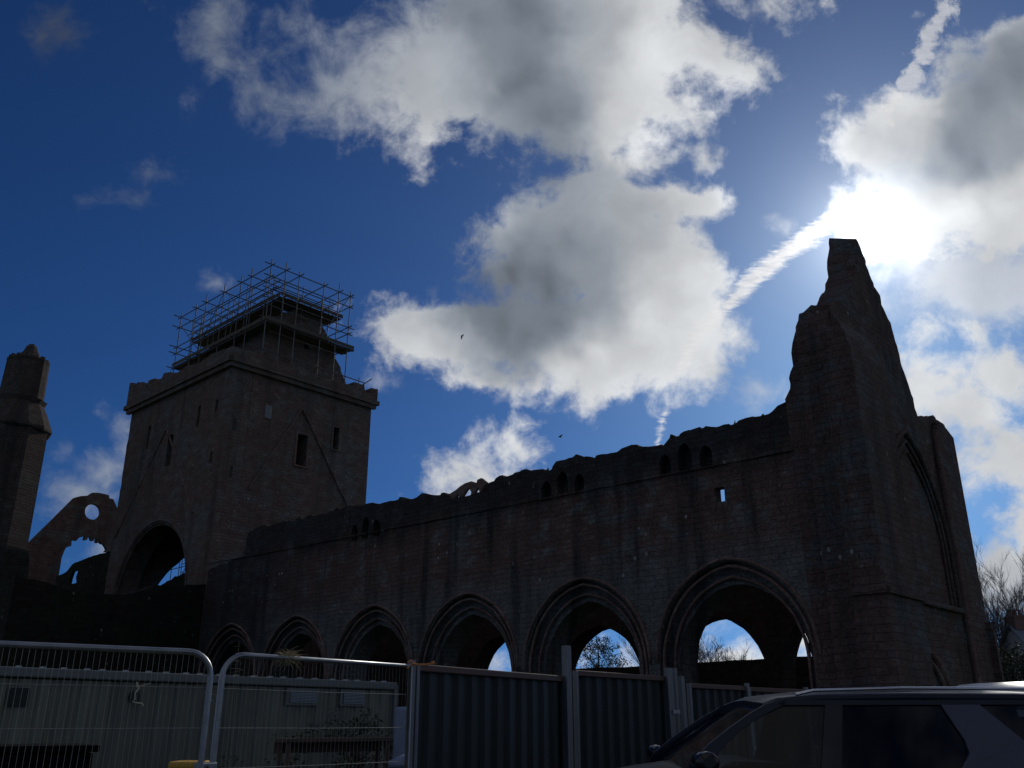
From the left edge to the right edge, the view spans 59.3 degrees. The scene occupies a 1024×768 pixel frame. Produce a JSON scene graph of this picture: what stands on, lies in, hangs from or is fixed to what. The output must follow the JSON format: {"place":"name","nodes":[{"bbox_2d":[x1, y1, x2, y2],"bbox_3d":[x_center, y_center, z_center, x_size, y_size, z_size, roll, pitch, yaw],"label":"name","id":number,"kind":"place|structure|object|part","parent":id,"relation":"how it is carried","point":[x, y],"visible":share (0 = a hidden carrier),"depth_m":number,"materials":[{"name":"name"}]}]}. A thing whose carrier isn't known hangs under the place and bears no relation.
{"place":"outdoors","nodes":[
{"label":"outdoors","id":0,"kind":"place"},
{"bbox_2d":[0,0,1023,671],"label":"sky","id":1,"kind":"structure","parent":0,"point":[625,214],"materials":[{"name":"blue"}]},
{"bbox_3d":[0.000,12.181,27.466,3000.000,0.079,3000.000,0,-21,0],"label":"ground","id":2,"kind":"structure","parent":0,"visible":0},
{"bbox_2d":[0,743,99,767],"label":"dark crate","id":3,"kind":"object","parent":2,"relation":"on","point":[27,756],"visible":0.93,"depth_m":6.79,"materials":[{"name":"black plastic"}]},
{"bbox_2d":[170,558,184,579],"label":"scaffold","id":4,"kind":"object","parent":2,"relation":"on","point":[179,567],"visible":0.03,"depth_m":68.36,"materials":[{"name":"grey metal"}]},
{"bbox_2d":[168,760,208,767],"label":"grit bin","id":5,"kind":"object","parent":2,"relation":"on","point":[180,763],"visible":0.56,"depth_m":9.57,"materials":[{"name":"yellow plastic"}]},
{"bbox_2d":[0,665,397,767],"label":"site cabin","id":6,"kind":"object","parent":2,"relation":"on","point":[315,702],"visible":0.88,"depth_m":14.77,"materials":[{"name":"metal"}]},
{"bbox_2d":[285,688,318,705],"bbox_3d":[-3.843,5.748,16.526,0.080,0.300,0.681,-19,-28,40],"label":"window","id":7,"kind":"structure","parent":6,"relation":"in","point":[313,700],"depth_m":16.48,"materials":[{"name":"metal"}]},
{"bbox_2d":[338,690,365,706],"bbox_3d":[-3.059,6.037,17.290,0.080,0.300,0.598,-19,-28,40],"label":"window","id":8,"kind":"structure","parent":6,"relation":"in","point":[345,694],"depth_m":17.25,"materials":[{"name":"metal"}]},
{"bbox_2d":[198,677,217,761],"bbox_3d":[-2.410,3.258,6.893,0.166,1.990,0.158,12,-24,-28],"label":"dead flower stalk","id":9,"kind":"object","parent":2,"relation":"on","point":[208,721],"visible":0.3,"depth_m":7.11,"materials":[{"name":"brown plant"}]},
{"bbox_2d":[227,644,248,767],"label":"dead flower stalk","id":10,"kind":"object","parent":2,"relation":"on","point":[234,699],"visible":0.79,"depth_m":7.56,"materials":[{"name":"brown plant"}]},
{"bbox_2d":[217,707,393,767],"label":"dark bush","id":11,"kind":"object","parent":2,"relation":"on","point":[355,756],"visible":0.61,"depth_m":13.62,"materials":[{"name":"green plant"}]},
{"bbox_2d":[273,737,391,767],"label":"timber bench","id":12,"kind":"object","parent":2,"relation":"on","point":[325,744],"visible":0.97,"depth_m":13.02,"materials":[{"name":"brown wood"}]},
{"bbox_2d":[388,754,404,767],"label":"pale tub","id":13,"kind":"object","parent":2,"relation":"on","point":[392,764],"visible":0.22,"depth_m":8.65,"materials":[{"name":"grey plastic"}]},
{"bbox_2d":[393,707,405,758],"bbox_3d":[-1.240,5.374,12.507,0.620,2.012,0.620,20,-28,-41],"label":"plastic cabinet","id":14,"kind":"object","parent":2,"relation":"on","point":[398,738],"visible":0.09,"depth_m":12.58,"materials":[{"name":"plastic"}]},
{"bbox_2d":[404,660,415,767],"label":"steel post","id":15,"kind":"object","parent":2,"relation":"on","point":[412,716],"visible":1,"depth_m":7.68,"materials":[{"name":"grey metal"}]},
{"bbox_2d":[407,660,434,668],"bbox_3d":[-0.787,2.427,7.788,0.246,0.075,0.076,3,-21,-7],"label":"orange cord","id":16,"kind":"object","parent":15,"relation":"attached to","point":[432,663],"visible":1,"depth_m":7.78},
{"bbox_2d":[412,665,563,767],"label":"hoarding panel","id":17,"kind":"object","parent":2,"relation":"on","point":[472,718],"visible":0.81,"depth_m":8.60,"materials":[{"name":"grey metal"}]},
{"bbox_2d":[0,238,1004,767],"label":"ruined abbey","id":18,"kind":"structure","parent":2,"relation":"on","point":[832,530],"depth_m":32.13,"materials":[{"name":"stone"}]},
{"bbox_2d":[166,259,371,384],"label":"scaffold","id":19,"kind":"object","parent":18,"relation":"on","point":[244,327],"visible":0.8,"depth_m":55.14,"materials":[{"name":"grey metal"}]},
{"bbox_2d":[561,645,573,767],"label":"steel post","id":20,"kind":"object","parent":2,"relation":"on","point":[567,712],"visible":1,"depth_m":9.70,"materials":[{"name":"grey metal"}]},
{"bbox_2d":[576,634,631,667],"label":"tree","id":21,"kind":"object","parent":2,"relation":"on","point":[604,649],"visible":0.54,"depth_m":71.64,"materials":[{"name":"green plant"}]},
{"bbox_2d":[572,670,667,767],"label":"hoarding panel","id":22,"kind":"object","parent":2,"relation":"on","point":[620,719],"visible":0.99,"depth_m":10.39,"materials":[{"name":"grey metal"}]},
{"bbox_2d":[618,636,705,665],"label":"bare tree","id":23,"kind":"object","parent":2,"relation":"on","point":[636,661],"visible":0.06,"depth_m":72.42,"materials":[{"name":"brown plant"}]},
{"bbox_2d":[664,668,679,739],"bbox_3d":[1.992,4.623,10.891,0.169,2.270,0.081,14,-25,-32],"label":"steel post","id":24,"kind":"object","parent":2,"relation":"on","point":[671,711],"visible":0.68,"depth_m":11.11,"materials":[{"name":"grey metal"}]},
{"bbox_2d":[672,668,680,733],"bbox_3d":[2.085,4.660,10.987,0.120,2.270,0.070,14,-25,-32],"label":"steel post","id":25,"kind":"object","parent":2,"relation":"on","point":[676,698],"visible":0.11,"depth_m":11.23,"materials":[{"name":"grey metal"}]},
{"bbox_2d":[678,676,687,738],"bbox_3d":[2.180,4.730,11.044,0.146,2.180,0.070,17,-26,-37],"label":"steel post","id":26,"kind":"object","parent":2,"relation":"on","point":[682,699],"visible":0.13,"depth_m":11.28,"materials":[{"name":"grey metal"}]},
{"bbox_2d":[698,631,726,661],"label":"bare tree","id":27,"kind":"object","parent":2,"relation":"on","point":[704,655],"visible":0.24,"depth_m":73.69,"materials":[{"name":"brown plant"}]},
{"bbox_2d":[686,683,749,765],"bbox_3d":[2.731,4.983,11.585,0.072,2.110,1.416,-19,-28,41],"label":"hoarding panel","id":28,"kind":"object","parent":2,"relation":"on","point":[703,699],"visible":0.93,"depth_m":11.84,"materials":[{"name":"grey metal"}]},
{"bbox_2d":[710,642,754,661],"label":"bare tree","id":29,"kind":"object","parent":2,"relation":"on","point":[728,659],"visible":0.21,"depth_m":76.78,"materials":[{"name":"brown plant"}]},
{"bbox_2d":[744,683,755,757],"bbox_3d":[3.265,5.132,12.050,0.070,2.140,0.126,-19,-28,41],"label":"steel post","id":30,"kind":"object","parent":2,"relation":"on","point":[752,747],"visible":0.56,"depth_m":12.16,"materials":[{"name":"grey metal"}]},
{"bbox_2d":[750,687,805,746],"bbox_3d":[3.776,5.327,12.481,1.386,2.100,0.072,17,-26,-37],"label":"hoarding panel","id":31,"kind":"object","parent":2,"relation":"on","point":[757,722],"visible":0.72,"depth_m":12.53,"materials":[{"name":"grey metal"}]},
{"bbox_2d":[973,535,1023,636],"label":"bare tree","id":32,"kind":"object","parent":2,"relation":"on","point":[1001,600],"visible":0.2,"depth_m":66.40,"materials":[{"name":"brown plant"}]},
{"bbox_2d":[976,542,1023,643],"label":"bare tree","id":33,"kind":"object","parent":2,"relation":"on","point":[1000,582],"visible":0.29,"depth_m":62.39,"materials":[{"name":"brown plant"}]},
{"bbox_2d":[978,567,1023,681],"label":"bare tree","id":34,"kind":"object","parent":2,"relation":"on","point":[1002,629],"visible":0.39,"depth_m":58.63,"materials":[{"name":"brown plant"}]},
{"bbox_2d":[998,641,1023,681],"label":"hedge","id":35,"kind":"object","parent":2,"relation":"on","point":[1006,657],"visible":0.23,"depth_m":47.38,"materials":[{"name":"green plant"}]},
{"bbox_2d":[998,609,1023,681],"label":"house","id":36,"kind":"structure","parent":2,"relation":"on","point":[1015,629],"depth_m":57.81,"materials":[{"name":"brown stone"}]},
{"label":"car park","id":37,"kind":"structure","parent":0,"visible":0},
{"bbox_2d":[0,641,212,767],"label":"wire fence panel","id":38,"kind":"object","parent":37,"relation":"on","point":[203,658],"visible":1,"depth_m":6.00,"materials":[{"name":"metal"}]},
{"bbox_2d":[132,682,150,705],"bbox_3d":[-2.485,2.077,6.031,0.103,0.153,0.014,8,-22,-21],"label":"twine","id":39,"kind":"object","parent":38,"relation":"hanging from","point":[135,694],"visible":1,"depth_m":6.01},
{"bbox_2d":[193,762,216,767],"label":"fence clamp","id":40,"kind":"object","parent":38,"relation":"attached to","point":[209,765],"visible":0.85,"depth_m":6.14,"materials":[{"name":"metal"}]},
{"bbox_2d":[209,652,412,767],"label":"wire fence panel","id":41,"kind":"object","parent":37,"relation":"on","point":[219,698],"visible":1,"depth_m":6.92,"materials":[{"name":"metal"}]},
{"bbox_2d":[272,647,306,673],"bbox_3d":[-1.710,2.106,6.891,0.254,0.216,0.311,-10,-23,24],"label":"grass tuft","id":42,"kind":"object","parent":41,"relation":"on","point":[288,652],"visible":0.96,"depth_m":6.88,"materials":[{"name":"plant"}]},
{"bbox_2d":[620,686,1023,767],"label":"parked car","id":43,"kind":"object","parent":37,"relation":"on","point":[919,727],"visible":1,"depth_m":6.26,"materials":[{"name":"black paint"}]},
{"bbox_3d":[2.640,3.027,7.715,0.920,0.465,0.144,0,-21,0],"label":"rear window","id":44,"kind":"part","parent":43,"relation":"part of","materials":[{"name":"glass"}]},
{"bbox_3d":[2.640,2.434,6.150,0.920,0.465,0.144,0,-21,0],"label":"rear window","id":45,"kind":"part","parent":43,"relation":"part of","materials":[{"name":"black glass"}]},
{"bbox_3d":[3.760,2.434,6.150,1.040,0.465,0.144,0,-21,0],"label":"quarter window","id":46,"kind":"part","parent":43,"relation":"part of","materials":[{"name":"black glass"}]},
{"bbox_2d":[956,681,1023,691],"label":"parked van","id":47,"kind":"object","parent":37,"relation":"on","point":[1009,684],"visible":0.02,"depth_m":9.98,"materials":[{"name":"white paint"}]}
]}

